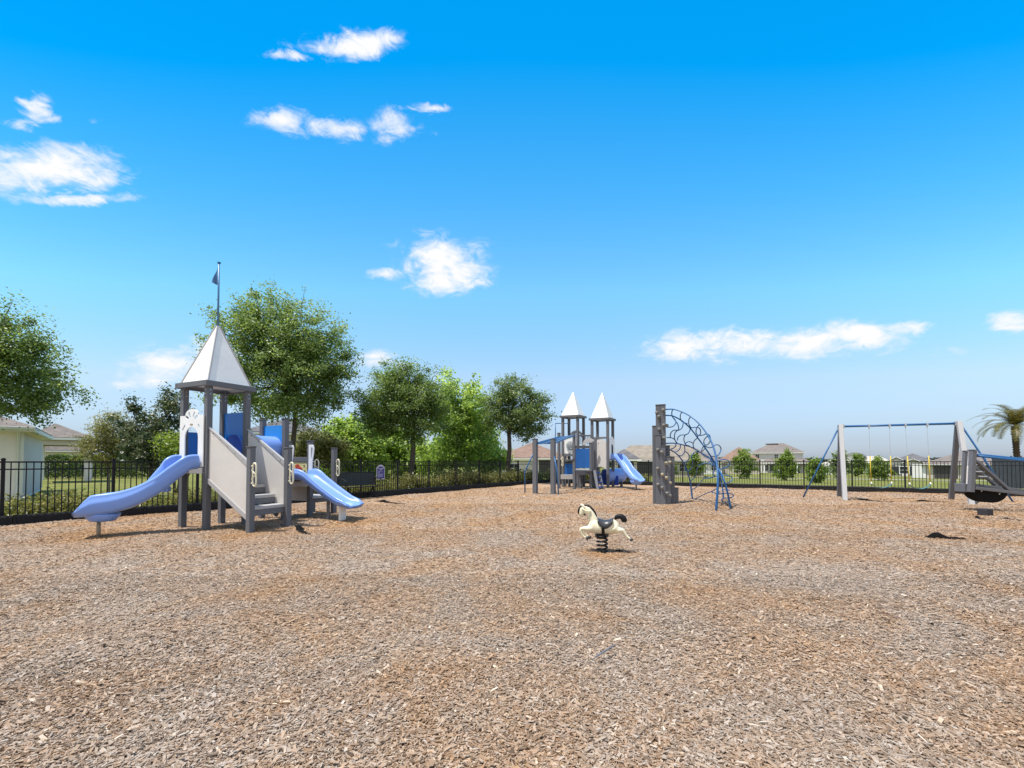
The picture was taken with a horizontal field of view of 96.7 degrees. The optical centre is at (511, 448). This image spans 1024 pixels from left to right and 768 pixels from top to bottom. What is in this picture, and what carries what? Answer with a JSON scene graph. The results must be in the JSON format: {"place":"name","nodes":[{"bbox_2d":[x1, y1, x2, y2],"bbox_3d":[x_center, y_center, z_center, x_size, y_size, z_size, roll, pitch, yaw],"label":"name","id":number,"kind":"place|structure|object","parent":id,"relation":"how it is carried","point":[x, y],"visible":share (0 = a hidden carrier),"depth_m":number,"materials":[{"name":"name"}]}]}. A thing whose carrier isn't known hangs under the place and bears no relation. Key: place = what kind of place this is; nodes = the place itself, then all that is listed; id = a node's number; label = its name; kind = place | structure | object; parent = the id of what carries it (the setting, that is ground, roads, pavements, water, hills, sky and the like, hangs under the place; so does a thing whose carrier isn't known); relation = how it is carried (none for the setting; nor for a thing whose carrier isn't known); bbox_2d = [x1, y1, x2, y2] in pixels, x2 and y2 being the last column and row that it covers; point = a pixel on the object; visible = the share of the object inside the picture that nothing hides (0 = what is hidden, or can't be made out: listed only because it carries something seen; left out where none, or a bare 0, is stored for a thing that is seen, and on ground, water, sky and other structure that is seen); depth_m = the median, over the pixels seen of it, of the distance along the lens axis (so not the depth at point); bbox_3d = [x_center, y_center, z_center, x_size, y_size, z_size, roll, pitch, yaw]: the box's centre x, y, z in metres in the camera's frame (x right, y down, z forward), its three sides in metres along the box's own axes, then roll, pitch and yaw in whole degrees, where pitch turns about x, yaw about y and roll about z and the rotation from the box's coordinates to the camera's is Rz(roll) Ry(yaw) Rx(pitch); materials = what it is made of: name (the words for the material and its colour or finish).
{"place":"outdoors","nodes":[
{"label":"outdoors","id":0,"kind":"place"},
{"bbox_2d":[51,453,157,477],"bbox_3d":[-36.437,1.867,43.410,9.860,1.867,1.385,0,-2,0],"label":"hedge","id":1,"kind":"object","parent":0,"point":[122,474],"visible":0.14,"depth_m":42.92,"materials":[{"name":"green plant"}]},
{"bbox_2d":[0,483,1023,767],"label":"mulch ground","id":2,"kind":"structure","parent":0,"point":[562,505],"depth_m":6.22,"materials":[{"name":"brown wood"}]},
{"bbox_2d":[4,478,410,515],"bbox_3d":[-9.930,1.445,14.683,1.522,0.990,17.488,-1,-2,33],"label":"ground cover","id":3,"kind":"object","parent":2,"relation":"on","point":[21,506],"visible":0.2,"depth_m":11.86,"materials":[{"name":"green plant"}]},
{"bbox_2d":[71,262,363,536],"bbox_3d":[-6.233,-1.267,10.759,2.970,6.374,5.547,-1,-2,32],"label":"castle playset","id":4,"kind":"object","parent":2,"relation":"on","point":[239,465],"visible":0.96,"depth_m":10.45,"materials":[{"name":"white plastic"}]},
{"bbox_2d":[0,479,548,525],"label":"border edging","id":5,"kind":"object","parent":2,"relation":"on","point":[26,518],"visible":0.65,"depth_m":13.65,"materials":[{"name":"black plastic"}]},
{"bbox_2d":[295,525,309,534],"bbox_3d":[-4.581,1.741,9.871,0.188,0.097,1.515,1,-2,-31],"label":"fabric scrap","id":6,"kind":"object","parent":2,"relation":"on","point":[300,528],"visible":0.87,"depth_m":9.82,"materials":[{"name":"black fabric"}]},
{"bbox_2d":[337,471,382,497],"bbox_3d":[-6.140,1.488,18.420,0.754,1.091,1.848,-1,-2,34],"label":"bench","id":7,"kind":"object","parent":2,"relation":"on","point":[363,478],"visible":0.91,"depth_m":18.52,"materials":[{"name":"black metal"}]},
{"bbox_2d":[377,500,404,503],"bbox_3d":[-4.448,1.924,16.517,1.517,0.121,0.191,-1,-2,35],"label":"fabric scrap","id":8,"kind":"object","parent":2,"relation":"on","point":[384,501],"visible":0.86,"depth_m":16.52,"materials":[{"name":"fabric"}]},
{"bbox_2d":[386,466,548,488],"bbox_3d":[-1.662,1.678,27.314,2.007,1.270,13.864,-1,-2,35],"label":"ground cover","id":9,"kind":"object","parent":2,"relation":"on","point":[412,480],"visible":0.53,"depth_m":24.88,"materials":[{"name":"green plant"}]},
{"bbox_2d":[524,392,644,493],"bbox_3d":[4.305,-0.548,24.088,5.137,5.680,7.766,-1,-2,21],"label":"twin tower playset","id":10,"kind":"object","parent":2,"relation":"on","point":[593,458],"visible":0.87,"depth_m":25.47,"materials":[{"name":"white plastic"}]},
{"bbox_2d":[566,441,572,450],"bbox_3d":[3.319,-0.156,26.175,0.520,0.560,0.160,-1,-2,30],"label":"bubble window","id":11,"kind":"structure","parent":10,"relation":"in","point":[569,446],"depth_m":26.13,"materials":[{"name":"white"}]},
{"bbox_2d":[614,449,640,478],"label":"house","id":12,"kind":"structure","parent":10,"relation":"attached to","point":[630,456],"depth_m":54.33,"materials":[{"name":"grey"}]},
{"bbox_2d":[538,460,648,484],"bbox_3d":[5.097,1.558,29.741,7.400,1.607,0.078,0,-2,16],"label":"metal fence","id":13,"kind":"object","parent":2,"relation":"on","point":[644,464],"visible":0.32,"depth_m":29.23,"materials":[{"name":"black metal"}]},
{"bbox_2d":[546,468,651,480],"bbox_3d":[5.797,1.774,31.406,7.760,1.289,1.854,-1,-2,32],"label":"ground cover","id":14,"kind":"object","parent":2,"relation":"on","point":[587,477],"visible":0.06,"depth_m":30.99,"materials":[{"name":"green plant"}]},
{"bbox_2d":[556,479,647,484],"bbox_3d":[5.619,2.257,30.412,6.871,0.307,0.117,-1,-2,32],"label":"border edging","id":15,"kind":"object","parent":2,"relation":"on","point":[624,482],"visible":0.22,"depth_m":29.26,"materials":[{"name":"black plastic"}]},
{"bbox_2d":[595,645,614,656],"bbox_3d":[0.716,1.558,3.507,0.015,0.018,0.268,-2,-2,43],"label":"wood splinter","id":16,"kind":"object","parent":2,"relation":"on","point":[602,652],"visible":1,"depth_m":3.50,"materials":[{"name":"grey wood"}]},
{"bbox_2d":[578,504,632,552],"bbox_3d":[1.548,1.353,7.566,0.909,0.849,0.310,0,-2,15],"label":"spring pony","id":17,"kind":"object","parent":2,"relation":"on","point":[599,528],"visible":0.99,"depth_m":7.51,"materials":[{"name":"beige plastic"}]},
{"bbox_2d":[652,404,733,510],"bbox_3d":[7.056,0.239,16.381,4.733,3.681,2.777,1,-2,-41],"label":"climbing net","id":18,"kind":"object","parent":2,"relation":"on","point":[665,490],"visible":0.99,"depth_m":16.11,"materials":[{"name":"grey plastic"}]},
{"bbox_2d":[648,481,1023,495],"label":"border edging","id":19,"kind":"object","parent":2,"relation":"on","point":[870,489],"visible":0.56,"depth_m":23.58,"materials":[{"name":"black plastic"}]},
{"bbox_2d":[854,499,891,501],"bbox_3d":[13.701,1.961,17.276,0.179,0.090,1.257,2,-2,-44],"label":"fabric scrap","id":20,"kind":"object","parent":2,"relation":"on","point":[870,500],"visible":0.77,"depth_m":17.35,"materials":[{"name":"fabric"}]},
{"bbox_2d":[803,421,1013,503],"bbox_3d":[15.229,0.571,17.791,6.713,3.184,2.563,-1,-2,25],"label":"swing set","id":21,"kind":"object","parent":2,"relation":"on","point":[959,440],"visible":0.88,"depth_m":17.75,"materials":[{"name":"metal"}]},
{"bbox_2d":[869,429,892,487],"bbox_3d":[14.623,0.389,18.073,0.698,2.355,0.183,-1,-2,25],"label":"belt swing","id":22,"kind":"object","parent":21,"relation":"hanging from","point":[890,469],"visible":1,"depth_m":18.01,"materials":[{"name":"metal"}]},
{"bbox_2d":[905,428,930,488],"bbox_3d":[15.624,0.373,17.487,0.699,2.355,0.255,-1,-2,24],"label":"belt swing","id":23,"kind":"object","parent":21,"relation":"hanging from","point":[929,468],"visible":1,"depth_m":17.44,"materials":[{"name":"metal"}]},
{"bbox_2d":[916,500,943,501],"bbox_3d":[15.752,1.988,17.140,1.290,0.106,0.188,-1,-2,31],"label":"fabric scrap","id":24,"kind":"object","parent":2,"relation":"on","point":[929,501],"visible":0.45,"depth_m":17.12,"materials":[{"name":"fabric"}]},
{"bbox_2d":[925,532,965,539],"bbox_3d":[8.375,1.683,8.795,0.728,0.133,0.250,-1,-2,20],"label":"fabric scrap","id":25,"kind":"object","parent":2,"relation":"on","point":[936,535],"visible":0.81,"depth_m":8.78,"materials":[{"name":"black fabric"}]},
{"bbox_2d":[977,508,992,515],"bbox_3d":[13.052,1.831,12.554,0.235,0.360,0.235,0,-2,-11],"label":"bumper stub","id":26,"kind":"object","parent":2,"relation":"on","point":[985,511],"visible":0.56,"depth_m":12.48,"materials":[{"name":"grey plastic"}]},
{"bbox_2d":[954,450,1023,502],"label":"seesaw","id":27,"kind":"object","parent":2,"relation":"on","point":[969,488],"visible":1,"depth_m":13.62,"materials":[{"name":"grey plastic"}]},
{"bbox_2d":[0,0,1023,459],"label":"sky","id":28,"kind":"structure","parent":0,"point":[761,222],"materials":[{"name":"blue"}]},
{"bbox_2d":[4,467,1023,514],"bbox_3d":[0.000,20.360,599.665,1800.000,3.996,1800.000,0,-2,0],"label":"lawn","id":29,"kind":"structure","parent":0,"point":[864,483],"depth_m":40.36,"materials":[{"name":"green plant"}]},
{"bbox_2d":[0,417,53,500],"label":"cream house","id":30,"kind":"structure","parent":29,"relation":"on","point":[22,443],"depth_m":18.83,"materials":[{"name":"paint"}]},
{"bbox_2d":[0,287,101,433],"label":"oak tree","id":31,"kind":"object","parent":29,"relation":"on","point":[27,352],"visible":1,"depth_m":15.59,"materials":[{"name":"green plant"}]},
{"bbox_2d":[44,454,83,478],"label":"hedge","id":32,"kind":"object","parent":29,"relation":"on","point":[59,457],"visible":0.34,"depth_m":40.94,"materials":[{"name":"green plant"}]},
{"bbox_2d":[44,446,83,473],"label":"house","id":33,"kind":"structure","parent":29,"relation":"on","point":[49,450],"depth_m":62.09,"materials":[{"name":"beige paint"}]},
{"bbox_2d":[42,423,95,480],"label":"porch pavilion","id":34,"kind":"structure","parent":29,"relation":"on","point":[60,434],"depth_m":34.28,"materials":[{"name":"brown"}]},
{"bbox_2d":[66,402,138,492],"bbox_3d":[-18.158,0.125,20.427,3.381,4.390,2.780,0,-2,0],"label":"myrtle tree","id":35,"kind":"object","parent":29,"relation":"on","point":[105,436],"visible":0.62,"depth_m":20.13,"materials":[{"name":"green plant"}]},
{"bbox_2d":[103,381,202,477],"bbox_3d":[-14.841,-0.272,19.014,3.299,5.106,2.217,0,-2,0],"label":"magnolia tree","id":36,"kind":"object","parent":29,"relation":"on","point":[136,445],"visible":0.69,"depth_m":18.68,"materials":[{"name":"green plant"}]},
{"bbox_2d":[149,430,189,492],"bbox_3d":[-12.932,0.620,17.726,2.468,2.875,1.845,0,-2,0],"label":"round bush","id":37,"kind":"object","parent":29,"relation":"on","point":[174,442],"visible":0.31,"depth_m":17.52,"materials":[{"name":"green plant"}]},
{"bbox_2d":[0,458,531,515],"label":"metal fence","id":38,"kind":"object","parent":29,"relation":"on","point":[3,461],"visible":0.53,"depth_m":13.56,"materials":[{"name":"black metal"}]},
{"bbox_2d":[376,465,384,479],"bbox_3d":[-5.725,1.023,19.847,0.024,0.640,0.450,-1,-2,34],"label":"rules sign","id":39,"kind":"object","parent":38,"relation":"attached to","point":[380,471],"visible":1,"depth_m":19.83,"materials":[{"name":"purple plastic"}]},
{"bbox_2d":[187,273,368,456],"bbox_3d":[-12.043,-3.141,23.786,9.004,11.358,7.678,0,-2,0],"label":"oak tree","id":40,"kind":"object","parent":29,"relation":"on","point":[293,360],"visible":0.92,"depth_m":22.77,"materials":[{"name":"green plant"}]},
{"bbox_2d":[251,420,322,463],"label":"house","id":41,"kind":"structure","parent":29,"relation":"on","point":[255,430],"depth_m":47.27,"materials":[{"name":"beige paint"}]},
{"bbox_2d":[295,419,352,471],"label":"young tree","id":42,"kind":"object","parent":29,"relation":"on","point":[322,451],"visible":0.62,"depth_m":26.62,"materials":[{"name":"green plant"}]},
{"bbox_2d":[317,408,396,484],"bbox_3d":[-10.895,-0.029,31.052,5.996,5.513,4.711,0,-2,0],"label":"sycamore tree","id":43,"kind":"object","parent":29,"relation":"on","point":[365,449],"visible":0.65,"depth_m":30.27,"materials":[{"name":"green plant"}]},
{"bbox_2d":[363,426,431,480],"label":"sycamore tree","id":44,"kind":"object","parent":29,"relation":"on","point":[396,452],"visible":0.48,"depth_m":32.97,"materials":[{"name":"green plant"}]},
{"bbox_2d":[343,353,459,475],"bbox_3d":[-6.230,-1.405,26.204,6.753,7.993,5.690,0,-2,0],"label":"oak tree","id":45,"kind":"object","parent":29,"relation":"on","point":[396,398],"visible":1,"depth_m":25.38,"materials":[{"name":"green plant"}]},
{"bbox_2d":[414,365,502,476],"bbox_3d":[-3.990,-1.565,33.281,6.655,8.845,5.613,0,-2,0],"label":"sycamore tree","id":46,"kind":"object","parent":29,"relation":"on","point":[454,445],"visible":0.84,"depth_m":32.33,"materials":[{"name":"green plant"}]},
{"bbox_2d":[463,402,515,475],"bbox_3d":[-2.338,-0.373,35.962,5.024,6.720,5.252,-1,-2,38],"label":"sycamore tree","id":47,"kind":"object","parent":29,"relation":"on","point":[495,442],"visible":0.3,"depth_m":35.01,"materials":[{"name":"green plant"}]},
{"bbox_2d":[93,457,940,467],"bbox_3d":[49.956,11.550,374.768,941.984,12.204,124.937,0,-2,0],"label":"distant woods","id":48,"kind":"object","parent":29,"relation":"on","point":[933,458],"depth_m":406.90,"materials":[{"name":"green plant"}]},
{"bbox_2d":[477,372,561,472],"bbox_3d":[0.332,-1.280,31.051,5.296,8.143,4.646,-1,-2,34],"label":"oak tree","id":49,"kind":"object","parent":29,"relation":"on","point":[527,414],"visible":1,"depth_m":30.70,"materials":[{"name":"green plant"}]},
{"bbox_2d":[503,443,567,473],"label":"house","id":50,"kind":"structure","parent":29,"relation":"on","point":[523,453],"depth_m":60.60,"materials":[{"name":"beige paint"}]},
{"bbox_2d":[539,460,556,473],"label":"door","id":51,"kind":"structure","parent":50,"relation":"in","point":[540,463],"depth_m":60.28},
{"bbox_2d":[625,445,706,476],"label":"house","id":52,"kind":"structure","parent":29,"relation":"on","point":[643,452],"depth_m":67.55,"materials":[{"name":"beige paint"}]},
{"bbox_2d":[637,462,651,475],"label":"door","id":53,"kind":"structure","parent":52,"relation":"in","point":[640,468],"depth_m":66.94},
{"bbox_2d":[679,463,687,471],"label":"window","id":54,"kind":"structure","parent":52,"relation":"in","point":[684,469],"depth_m":65.29,"materials":[{"name":"grey glass"}]},
{"bbox_2d":[685,452,706,477],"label":"young tree","id":55,"kind":"object","parent":29,"relation":"on","point":[696,457],"visible":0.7,"depth_m":62.52,"materials":[{"name":"green plant"}]},
{"bbox_2d":[691,448,722,473],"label":"house","id":56,"kind":"structure","parent":29,"relation":"on","point":[709,469],"depth_m":95.23,"materials":[{"name":"white paint"}]},
{"bbox_2d":[721,447,761,473],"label":"house","id":57,"kind":"structure","parent":29,"relation":"on","point":[730,456],"depth_m":101.43,"materials":[{"name":"beige paint"}]},
{"bbox_2d":[728,448,761,478],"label":"young tree","id":58,"kind":"object","parent":29,"relation":"on","point":[742,456],"visible":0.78,"depth_m":57.13,"materials":[{"name":"green plant"}]},
{"bbox_2d":[751,443,808,472],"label":"house","id":59,"kind":"structure","parent":29,"relation":"on","point":[770,452],"depth_m":121.19,"materials":[{"name":"grey"}]},
{"bbox_2d":[763,465,768,470],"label":"window","id":60,"kind":"structure","parent":59,"relation":"in","point":[766,466],"depth_m":121.53,"materials":[{"name":"grey glass"}]},
{"bbox_2d":[772,446,800,480],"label":"young tree","id":61,"kind":"object","parent":29,"relation":"on","point":[786,456],"visible":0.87,"depth_m":49.61,"materials":[{"name":"green plant"}]},
{"bbox_2d":[805,456,831,482],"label":"young tree","id":62,"kind":"object","parent":29,"relation":"on","point":[808,478],"visible":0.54,"depth_m":41.69,"materials":[{"name":"green plant"}]},
{"bbox_2d":[822,460,832,474],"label":"house","id":63,"kind":"structure","parent":29,"relation":"on","point":[828,464],"depth_m":95.56,"materials":[{"name":"white paint"}]},
{"bbox_2d":[649,460,1023,488],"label":"metal fence","id":64,"kind":"object","parent":29,"relation":"on","point":[851,461],"visible":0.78,"depth_m":23.67,"materials":[{"name":"black metal"}]},
{"bbox_2d":[827,449,854,476],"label":"young tree","id":65,"kind":"object","parent":29,"relation":"on","point":[848,470],"visible":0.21,"depth_m":60.24,"materials":[{"name":"green plant"}]},
{"bbox_2d":[848,452,867,475],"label":"young tree","id":66,"kind":"object","parent":29,"relation":"on","point":[857,457],"visible":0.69,"depth_m":78.70,"materials":[{"name":"green plant"}]},
{"bbox_2d":[847,452,886,472],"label":"house","id":67,"kind":"structure","parent":29,"relation":"on","point":[865,457],"depth_m":133.09,"materials":[{"name":"white paint"}]},
{"bbox_2d":[863,455,898,480],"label":"young tree","id":68,"kind":"object","parent":29,"relation":"on","point":[879,473],"visible":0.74,"depth_m":51.92,"materials":[{"name":"green plant"}]},
{"bbox_2d":[887,453,931,475],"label":"house","id":69,"kind":"structure","parent":29,"relation":"on","point":[913,457],"depth_m":84.09,"materials":[{"name":"grey"}]},
{"bbox_2d":[891,466,900,474],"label":"window","id":70,"kind":"structure","parent":69,"relation":"in","point":[896,467],"depth_m":84.00,"materials":[{"name":"grey glass"}]},
{"bbox_2d":[899,449,995,478],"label":"house","id":71,"kind":"structure","parent":29,"relation":"on","point":[926,469],"depth_m":64.50,"materials":[{"name":"beige paint"}]},
{"bbox_2d":[899,466,909,474],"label":"window","id":72,"kind":"structure","parent":71,"relation":"in","point":[899,466],"depth_m":66.97,"materials":[{"name":"grey glass"}]},
{"bbox_2d":[912,464,925,477],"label":"door","id":73,"kind":"structure","parent":71,"relation":"in","point":[918,468],"depth_m":65.77,"materials":[{"name":"white paint"}]},
{"bbox_2d":[934,466,957,478],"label":"door","id":74,"kind":"structure","parent":71,"relation":"in","point":[936,468],"depth_m":64.00,"materials":[{"name":"grey"}]},
{"bbox_2d":[976,464,988,478],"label":"door","id":75,"kind":"structure","parent":71,"relation":"in","point":[977,474],"depth_m":61.37,"materials":[{"name":"grey"}]},
{"bbox_2d":[973,404,1023,456],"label":"palm tree","id":76,"kind":"object","parent":29,"relation":"on","point":[1015,419],"visible":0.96,"depth_m":39.91,"materials":[{"name":"green plant"}]},
{"bbox_2d":[992,456,1023,487],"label":"privacy fence","id":77,"kind":"object","parent":29,"relation":"on","point":[997,469],"visible":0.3,"depth_m":32.57,"materials":[{"name":"stone"}]},
{"bbox_2d":[706,477,960,480],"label":"path","id":78,"kind":"structure","parent":0,"point":[802,478],"depth_m":59.23,"materials":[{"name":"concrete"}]}
]}

